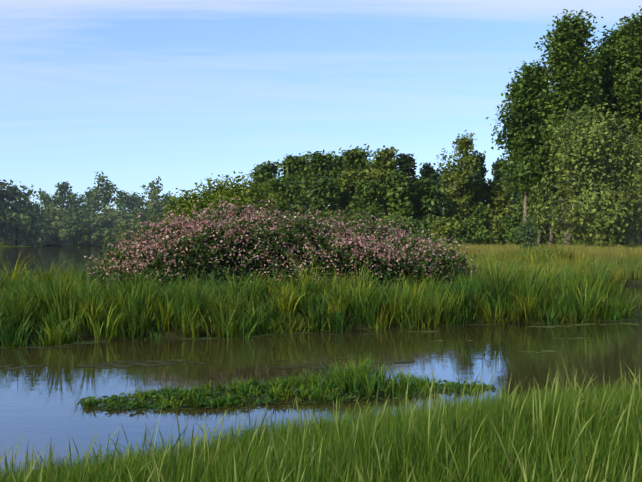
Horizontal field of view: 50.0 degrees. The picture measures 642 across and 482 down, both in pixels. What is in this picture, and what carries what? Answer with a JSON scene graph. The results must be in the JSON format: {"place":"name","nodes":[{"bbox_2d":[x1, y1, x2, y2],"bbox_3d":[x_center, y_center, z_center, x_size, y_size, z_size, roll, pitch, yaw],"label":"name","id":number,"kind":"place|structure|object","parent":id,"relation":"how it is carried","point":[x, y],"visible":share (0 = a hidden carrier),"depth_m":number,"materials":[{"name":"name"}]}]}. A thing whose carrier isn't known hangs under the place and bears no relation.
{"place":"outdoors","nodes":[
{"label":"outdoors","id":0,"kind":"place"},
{"bbox_2d":[0,245,641,480],"bbox_3d":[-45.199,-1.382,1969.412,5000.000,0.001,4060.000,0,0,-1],"label":"water","id":1,"kind":"structure","parent":0,"point":[39,409],"depth_m":11.17,"materials":[{"name":"blue liquid"}]},
{"bbox_2d":[67,223,82,245],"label":"bush","id":2,"kind":"object","parent":1,"relation":"in","point":[75,236],"visible":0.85,"depth_m":238.67,"materials":[{"name":"green plant"}]},
{"bbox_2d":[79,228,90,245],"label":"bush","id":3,"kind":"object","parent":1,"relation":"in","point":[84,240],"visible":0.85,"depth_m":240.30,"materials":[{"name":"green plant"}]},
{"bbox_2d":[0,306,641,409],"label":"algae mats","id":4,"kind":"object","parent":1,"relation":"on","point":[119,365],"visible":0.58,"depth_m":11.51,"materials":[{"name":"green plant"}]},
{"bbox_2d":[0,213,641,406],"bbox_3d":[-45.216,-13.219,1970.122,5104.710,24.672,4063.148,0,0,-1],"label":"terrain","id":5,"kind":"structure","parent":0,"point":[83,335],"depth_m":14.46,"materials":[{"name":"brown soil"}]},
{"bbox_2d":[0,230,11,243],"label":"bush","id":6,"kind":"object","parent":5,"relation":"on","point":[7,239],"visible":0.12,"depth_m":211.81,"materials":[{"name":"green plant"}]},
{"bbox_2d":[0,200,12,213],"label":"tree","id":7,"kind":"object","parent":5,"relation":"on","point":[6,204],"visible":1,"depth_m":169.02,"materials":[{"name":"green plant"}]},
{"bbox_2d":[0,205,19,243],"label":"tree","id":8,"kind":"object","parent":5,"relation":"on","point":[9,241],"visible":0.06,"depth_m":212.51,"materials":[{"name":"green plant"}]},
{"bbox_2d":[0,179,25,239],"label":"tree","id":9,"kind":"object","parent":5,"relation":"on","point":[6,194],"visible":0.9,"depth_m":184.20,"materials":[{"name":"green plant"}]},
{"bbox_2d":[8,230,24,243],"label":"tree","id":10,"kind":"object","parent":5,"relation":"on","point":[13,241],"visible":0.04,"depth_m":220.54,"materials":[{"name":"green plant"}]},
{"bbox_2d":[0,179,49,245],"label":"tree","id":11,"kind":"object","parent":5,"relation":"on","point":[27,223],"visible":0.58,"depth_m":202.20,"materials":[{"name":"green plant"}]},
{"bbox_2d":[19,225,42,245],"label":"bush","id":12,"kind":"object","parent":5,"relation":"on","point":[30,237],"visible":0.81,"depth_m":206.08,"materials":[{"name":"green plant"}]},
{"bbox_2d":[27,201,49,242],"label":"tree","id":13,"kind":"object","parent":5,"relation":"on","point":[36,206],"visible":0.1,"depth_m":247.55,"materials":[{"name":"green plant"}]},
{"bbox_2d":[36,216,54,244],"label":"tree","id":14,"kind":"object","parent":5,"relation":"on","point":[44,236],"visible":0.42,"depth_m":235.88,"materials":[{"name":"green plant"}]},
{"bbox_2d":[36,188,64,227],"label":"tree","id":15,"kind":"object","parent":5,"relation":"on","point":[45,199],"visible":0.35,"depth_m":258.55,"materials":[{"name":"green plant"}]},
{"bbox_2d":[42,204,67,244],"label":"tree","id":16,"kind":"object","parent":5,"relation":"on","point":[55,215],"visible":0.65,"depth_m":239.78,"materials":[{"name":"green plant"}]},
{"bbox_2d":[48,226,63,245],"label":"bush","id":17,"kind":"object","parent":5,"relation":"on","point":[57,241],"visible":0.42,"depth_m":239.84,"materials":[{"name":"green plant"}]},
{"bbox_2d":[52,181,78,213],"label":"tree","id":18,"kind":"object","parent":5,"relation":"on","point":[63,187],"visible":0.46,"depth_m":267.46,"materials":[{"name":"green plant"}]},
{"bbox_2d":[56,213,87,245],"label":"tree","id":19,"kind":"object","parent":5,"relation":"on","point":[63,234],"visible":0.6,"depth_m":239.53,"materials":[{"name":"green plant"}]},
{"bbox_2d":[66,192,85,242],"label":"tree","id":20,"kind":"object","parent":5,"relation":"on","point":[79,200],"visible":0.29,"depth_m":276.36,"materials":[{"name":"green plant"}]},
{"bbox_2d":[64,204,96,245],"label":"tree","id":21,"kind":"object","parent":5,"relation":"on","point":[86,215],"visible":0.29,"depth_m":246.08,"materials":[{"name":"green plant"}]},
{"bbox_2d":[77,187,99,223],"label":"tree","id":22,"kind":"object","parent":5,"relation":"on","point":[88,200],"visible":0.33,"depth_m":264.06,"materials":[{"name":"green plant"}]},
{"bbox_2d":[91,224,107,245],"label":"bush","id":23,"kind":"object","parent":5,"relation":"on","point":[93,235],"visible":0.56,"depth_m":240.89,"materials":[{"name":"green plant"}]},
{"bbox_2d":[81,216,118,245],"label":"tree","id":24,"kind":"object","parent":5,"relation":"on","point":[96,223],"visible":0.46,"depth_m":242.37,"materials":[{"name":"green plant"}]},
{"bbox_2d":[88,171,127,219],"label":"tree","id":25,"kind":"object","parent":5,"relation":"on","point":[105,192],"visible":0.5,"depth_m":258.51,"materials":[{"name":"green plant"}]},
{"bbox_2d":[98,226,120,245],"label":"bush","id":26,"kind":"object","parent":5,"relation":"on","point":[106,232],"visible":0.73,"depth_m":240.31,"materials":[{"name":"green plant"}]},
{"bbox_2d":[94,203,130,245],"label":"tree","id":27,"kind":"object","parent":5,"relation":"on","point":[112,215],"visible":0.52,"depth_m":247.77,"materials":[{"name":"green plant"}]},
{"bbox_2d":[100,190,141,222],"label":"tree","id":28,"kind":"object","parent":5,"relation":"on","point":[122,199],"visible":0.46,"depth_m":271.88,"materials":[{"name":"green plant"}]},
{"bbox_2d":[109,219,136,243],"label":"bush","id":29,"kind":"object","parent":5,"relation":"on","point":[124,227],"visible":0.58,"depth_m":236.50,"materials":[{"name":"green plant"}]},
{"bbox_2d":[112,217,145,237],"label":"tree","id":30,"kind":"object","parent":5,"relation":"on","point":[122,221],"visible":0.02,"depth_m":242.07,"materials":[{"name":"green plant"}]},
{"bbox_2d":[127,193,147,214],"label":"tree","id":31,"kind":"object","parent":5,"relation":"on","point":[140,205],"visible":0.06,"depth_m":282.54,"materials":[{"name":"green plant"}]},
{"bbox_2d":[126,200,156,224],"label":"tree","id":32,"kind":"object","parent":5,"relation":"on","point":[143,215],"visible":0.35,"depth_m":247.39,"materials":[{"name":"green plant"}]},
{"bbox_2d":[139,176,163,221],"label":"tree","id":33,"kind":"object","parent":5,"relation":"on","point":[154,192],"visible":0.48,"depth_m":259.65,"materials":[{"name":"green plant"}]},
{"bbox_2d":[146,195,182,233],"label":"tree","id":34,"kind":"object","parent":5,"relation":"on","point":[167,201],"visible":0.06,"depth_m":172.88,"materials":[{"name":"green plant"}]},
{"bbox_2d":[153,193,175,214],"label":"tree","id":35,"kind":"object","parent":5,"relation":"on","point":[164,196],"visible":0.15,"depth_m":256.40,"materials":[{"name":"green plant"}]},
{"bbox_2d":[160,201,181,242],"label":"tree","id":36,"kind":"object","parent":5,"relation":"on","point":[173,208],"visible":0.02,"depth_m":31.47,"materials":[{"name":"green plant"}]},
{"bbox_2d":[161,187,204,223],"bbox_3d":[-5.903,-0.219,30.643,2.231,4.342,2.462,0,0,-1],"label":"tree","id":37,"kind":"object","parent":5,"relation":"on","point":[186,197],"visible":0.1,"depth_m":30.43,"materials":[{"name":"green plant"}]},
{"bbox_2d":[180,194,221,218],"bbox_3d":[-5.062,-0.070,29.881,2.117,3.998,2.259,0,0,-1],"label":"tree","id":38,"kind":"object","parent":5,"relation":"on","point":[203,206],"visible":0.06,"depth_m":29.69,"materials":[{"name":"green plant"}]},
{"bbox_2d":[194,173,239,203],"bbox_3d":[-4.894,-0.541,31.374,2.519,5.018,2.720,0,0,-1],"label":"tree","id":39,"kind":"object","parent":5,"relation":"on","point":[211,186],"visible":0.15,"depth_m":31.52,"materials":[{"name":"green plant"}]},
{"bbox_2d":[203,190,243,214],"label":"tree","id":40,"kind":"object","parent":5,"relation":"on","point":[218,203],"visible":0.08,"depth_m":29.47,"materials":[{"name":"green plant"}]},
{"bbox_2d":[219,171,261,205],"bbox_3d":[-3.981,-0.611,31.308,2.595,5.118,2.231,0,0,-1],"label":"tree","id":41,"kind":"object","parent":5,"relation":"on","point":[240,186],"visible":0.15,"depth_m":31.13,"materials":[{"name":"green plant"}]},
{"bbox_2d":[217,187,264,213],"bbox_3d":[-3.535,-0.220,30.513,2.406,4.314,2.374,0,0,-1],"label":"tree","id":42,"kind":"object","parent":5,"relation":"on","point":[244,200],"visible":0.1,"depth_m":30.23,"materials":[{"name":"green plant"}]},
{"bbox_2d":[234,175,280,205],"bbox_3d":[-3.138,-0.601,32.602,2.543,5.109,2.542,0,0,-1],"label":"tree","id":43,"kind":"object","parent":5,"relation":"on","point":[263,189],"visible":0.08,"depth_m":32.62,"materials":[{"name":"green plant"}]},
{"bbox_2d":[247,160,279,197],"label":"tree","id":44,"kind":"object","parent":5,"relation":"on","point":[267,170],"visible":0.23,"depth_m":96.33,"materials":[{"name":"green plant"}]},
{"bbox_2d":[253,191,288,217],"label":"tree","id":45,"kind":"object","parent":5,"relation":"on","point":[267,198],"visible":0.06,"depth_m":31.52,"materials":[{"name":"green plant"}]},
{"bbox_2d":[83,191,477,292],"bbox_3d":[-1.659,0.068,24.048,15.000,3.527,11.100,0,0,-1],"label":"balsam thicket","id":46,"kind":"object","parent":5,"relation":"on","point":[231,240],"visible":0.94,"depth_m":21.39,"materials":[{"name":"pink plant"}]},
{"bbox_2d":[69,354,497,410],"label":"islet plants","id":47,"kind":"object","parent":5,"relation":"on","point":[346,379],"visible":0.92,"depth_m":8.99,"materials":[{"name":"green plant"}]},
{"bbox_2d":[266,175,305,216],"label":"tree","id":48,"kind":"object","parent":5,"relation":"on","point":[288,188],"visible":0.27,"depth_m":84.59,"materials":[{"name":"green plant"}]},
{"bbox_2d":[272,196,299,242],"bbox_3d":[-1.930,-0.137,33.967,2.555,4.181,2.395,0,0,-1],"label":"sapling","id":49,"kind":"object","parent":5,"relation":"on","point":[287,207],"depth_m":33.84,"materials":[{"name":"green plant"}]},
{"bbox_2d":[271,153,311,216],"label":"tree","id":50,"kind":"object","parent":5,"relation":"on","point":[296,165],"visible":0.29,"depth_m":93.55,"materials":[{"name":"green plant"}]},
{"bbox_2d":[0,355,641,481],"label":"grass","id":51,"kind":"structure","parent":5,"relation":"on","point":[583,436],"depth_m":4.15,"materials":[{"name":"green plant"}]},
{"bbox_2d":[0,243,641,347],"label":"reeds","id":52,"kind":"object","parent":5,"relation":"on","point":[558,289],"visible":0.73,"depth_m":16.51,"materials":[{"name":"green plant"}]},
{"bbox_2d":[298,149,343,220],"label":"tree","id":53,"kind":"object","parent":5,"relation":"on","point":[324,165],"visible":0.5,"depth_m":89.73,"materials":[{"name":"green plant"}]},
{"bbox_2d":[317,207,334,228],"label":"bush","id":54,"kind":"object","parent":5,"relation":"on","point":[323,216],"visible":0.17,"depth_m":77.48,"materials":[{"name":"green plant"}]},
{"bbox_2d":[306,176,346,221],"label":"tree","id":55,"kind":"object","parent":5,"relation":"on","point":[324,192],"visible":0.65,"depth_m":81.04,"materials":[{"name":"green plant"}]},
{"bbox_2d":[331,153,346,206],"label":"tree","id":56,"kind":"object","parent":5,"relation":"on","point":[340,159],"visible":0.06,"depth_m":99.58,"materials":[{"name":"green plant"}]},
{"bbox_2d":[326,206,354,224],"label":"bush","id":57,"kind":"object","parent":5,"relation":"on","point":[335,214],"visible":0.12,"depth_m":74.15,"materials":[{"name":"green plant"}]},
{"bbox_2d":[333,164,377,223],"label":"tree","id":58,"kind":"object","parent":5,"relation":"on","point":[347,180],"visible":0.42,"depth_m":84.76,"materials":[{"name":"green plant"}]},
{"bbox_2d":[339,144,373,180],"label":"tree","id":59,"kind":"object","parent":5,"relation":"on","point":[356,156],"visible":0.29,"depth_m":91.25,"materials":[{"name":"green plant"}]},
{"bbox_2d":[350,208,381,223],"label":"bush","id":60,"kind":"object","parent":5,"relation":"on","point":[371,212],"visible":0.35,"depth_m":75.72,"materials":[{"name":"green plant"}]},
{"bbox_2d":[349,179,387,221],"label":"tree","id":61,"kind":"object","parent":5,"relation":"on","point":[365,197],"visible":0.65,"depth_m":79.43,"materials":[{"name":"green plant"}]},
{"bbox_2d":[363,145,399,209],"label":"tree","id":62,"kind":"object","parent":5,"relation":"on","point":[384,162],"visible":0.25,"depth_m":86.36,"materials":[{"name":"green plant"}]},
{"bbox_2d":[372,212,397,228],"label":"bush","id":63,"kind":"object","parent":5,"relation":"on","point":[387,219],"visible":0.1,"depth_m":69.97,"materials":[{"name":"green plant"}]},
{"bbox_2d":[379,170,417,217],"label":"tree","id":64,"kind":"object","parent":5,"relation":"on","point":[398,194],"visible":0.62,"depth_m":79.28,"materials":[{"name":"green plant"}]},
{"bbox_2d":[388,210,411,225],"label":"bush","id":65,"kind":"object","parent":5,"relation":"on","point":[397,219],"visible":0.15,"depth_m":70.45,"materials":[{"name":"green plant"}]},
{"bbox_2d":[393,153,419,206],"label":"tree","id":66,"kind":"object","parent":5,"relation":"on","point":[404,162],"visible":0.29,"depth_m":83.51,"materials":[{"name":"green plant"}]},
{"bbox_2d":[386,217,427,239],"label":"bush","id":67,"kind":"object","parent":5,"relation":"on","point":[407,223],"visible":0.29,"depth_m":69.02,"materials":[{"name":"green plant"}]},
{"bbox_2d":[414,215,438,241],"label":"bush","id":68,"kind":"object","parent":5,"relation":"on","point":[428,222],"visible":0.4,"depth_m":74.80,"materials":[{"name":"green plant"}]},
{"bbox_2d":[410,175,443,227],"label":"tree","id":69,"kind":"object","parent":5,"relation":"on","point":[425,204],"visible":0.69,"depth_m":81.12,"materials":[{"name":"green plant"}]},
{"bbox_2d":[418,162,446,217],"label":"tree","id":70,"kind":"object","parent":5,"relation":"on","point":[427,170],"visible":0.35,"depth_m":96.47,"materials":[{"name":"green plant"}]},
{"bbox_2d":[428,216,461,245],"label":"bush","id":71,"kind":"object","parent":5,"relation":"on","point":[448,228],"visible":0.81,"depth_m":65.74,"materials":[{"name":"green plant"}]},
{"bbox_2d":[435,164,457,217],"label":"tree","id":72,"kind":"object","parent":5,"relation":"on","point":[440,186],"visible":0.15,"depth_m":103.23,"materials":[{"name":"green plant"}]},
{"bbox_2d":[434,129,481,240],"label":"tree","id":73,"kind":"object","parent":5,"relation":"on","point":[461,197],"visible":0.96,"depth_m":85.36,"materials":[{"name":"green plant"}]},
{"bbox_2d":[454,217,472,244],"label":"bush","id":74,"kind":"object","parent":5,"relation":"on","point":[464,238],"visible":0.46,"depth_m":79.48,"materials":[{"name":"green plant"}]},
{"bbox_2d":[450,169,488,222],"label":"tree","id":75,"kind":"object","parent":5,"relation":"on","point":[480,177],"visible":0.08,"depth_m":88.76,"materials":[{"name":"green plant"}]},
{"bbox_2d":[462,202,495,245],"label":"bush","id":76,"kind":"object","parent":5,"relation":"on","point":[479,228],"visible":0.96,"depth_m":68.46,"materials":[{"name":"green plant"}]},
{"bbox_2d":[470,150,488,211],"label":"tree","id":77,"kind":"object","parent":5,"relation":"on","point":[484,170],"visible":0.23,"depth_m":96.15,"materials":[{"name":"green plant"}]},
{"bbox_2d":[476,178,520,241],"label":"tree","id":78,"kind":"object","parent":5,"relation":"on","point":[498,198],"visible":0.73,"depth_m":87.62,"materials":[{"name":"green plant"}]},
{"bbox_2d":[490,218,508,244],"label":"bush","id":79,"kind":"object","parent":5,"relation":"on","point":[498,240],"visible":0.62,"depth_m":74.89,"materials":[{"name":"green plant"}]},
{"bbox_2d":[489,157,521,233],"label":"tree","id":80,"kind":"object","parent":5,"relation":"on","point":[494,166],"visible":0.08,"depth_m":101.60,"materials":[{"name":"green plant"}]},
{"bbox_2d":[497,205,539,245],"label":"bush","id":81,"kind":"object","parent":5,"relation":"on","point":[513,220],"visible":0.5,"depth_m":69.31,"materials":[{"name":"green plant"}]},
{"bbox_2d":[486,59,557,238],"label":"poplar","id":82,"kind":"object","parent":5,"relation":"on","point":[523,166],"visible":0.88,"depth_m":65.19,"materials":[{"name":"green plant"}]},
{"bbox_2d":[513,218,540,249],"bbox_3d":[12.841,-0.129,43.326,1.680,2.611,1.811,0,0,-1],"label":"meadow bush","id":83,"kind":"object","parent":5,"relation":"on","point":[527,231],"visible":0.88,"depth_m":42.95,"materials":[{"name":"green plant"}]},
{"bbox_2d":[511,180,546,217],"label":"tree","id":84,"kind":"object","parent":5,"relation":"on","point":[516,196],"visible":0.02,"depth_m":104.61,"materials":[{"name":"green plant"}]},
{"bbox_2d":[505,145,565,243],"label":"poplar","id":85,"kind":"object","parent":5,"relation":"on","point":[531,208],"depth_m":76.23,"materials":[{"name":"green plant"}]},
{"bbox_2d":[438,241,641,279],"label":"meadow grass","id":86,"kind":"structure","parent":5,"relation":"on","point":[632,257],"depth_m":39.53,"materials":[{"name":"green plant"}]},
{"bbox_2d":[535,207,559,240],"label":"tree","id":87,"kind":"object","parent":5,"relation":"on","point":[542,232],"visible":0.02,"depth_m":112.21,"materials":[{"name":"green plant"}]},
{"bbox_2d":[528,90,572,245],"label":"poplar","id":88,"kind":"object","parent":5,"relation":"on","point":[551,238],"visible":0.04,"depth_m":72.08,"materials":[{"name":"green plant"}]},
{"bbox_2d":[540,216,560,244],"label":"bush","id":89,"kind":"object","parent":5,"relation":"on","point":[546,236],"visible":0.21,"depth_m":78.35,"materials":[{"name":"green plant"}]},
{"bbox_2d":[525,9,611,244],"bbox_3d":[22.526,-9.760,62.688,6.711,21.840,7.246,0,0,-1],"label":"poplar","id":90,"kind":"object","parent":5,"relation":"on","point":[569,64],"visible":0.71,"depth_m":62.07,"materials":[{"name":"green plant"}]},
{"bbox_2d":[556,225,592,245],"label":"bush","id":91,"kind":"object","parent":5,"relation":"on","point":[561,241],"visible":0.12,"depth_m":67.59,"materials":[{"name":"green plant"}]},
{"bbox_2d":[546,51,604,237],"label":"poplar","id":92,"kind":"object","parent":5,"relation":"on","point":[585,93],"visible":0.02,"depth_m":69.33,"materials":[{"name":"green plant"}]},
{"bbox_2d":[511,103,641,247],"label":"willow","id":93,"kind":"object","parent":5,"relation":"on","point":[597,186],"visible":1,"depth_m":49.35,"materials":[{"name":"green plant"}]},
{"bbox_2d":[588,25,632,137],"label":"poplar","id":94,"kind":"object","parent":5,"relation":"on","point":[607,89],"visible":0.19,"depth_m":66.38,"materials":[{"name":"green plant"}]},
{"bbox_2d":[603,6,641,245],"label":"poplar","id":95,"kind":"object","parent":5,"relation":"on","point":[630,44],"visible":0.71,"depth_m":63.73,"materials":[{"name":"green plant"}]},
{"bbox_2d":[613,228,632,244],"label":"bush","id":96,"kind":"object","parent":5,"relation":"on","point":[628,242],"visible":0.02,"depth_m":66.22,"materials":[{"name":"green plant"}]},
{"bbox_2d":[614,133,641,245],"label":"tree","id":97,"kind":"object","parent":5,"relation":"on","point":[633,223],"visible":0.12,"depth_m":58.11,"materials":[{"name":"green plant"}]},
{"bbox_2d":[0,0,641,213],"label":"sky","id":98,"kind":"structure","parent":0,"point":[182,93],"materials":[{"name":"blue"}]}
]}

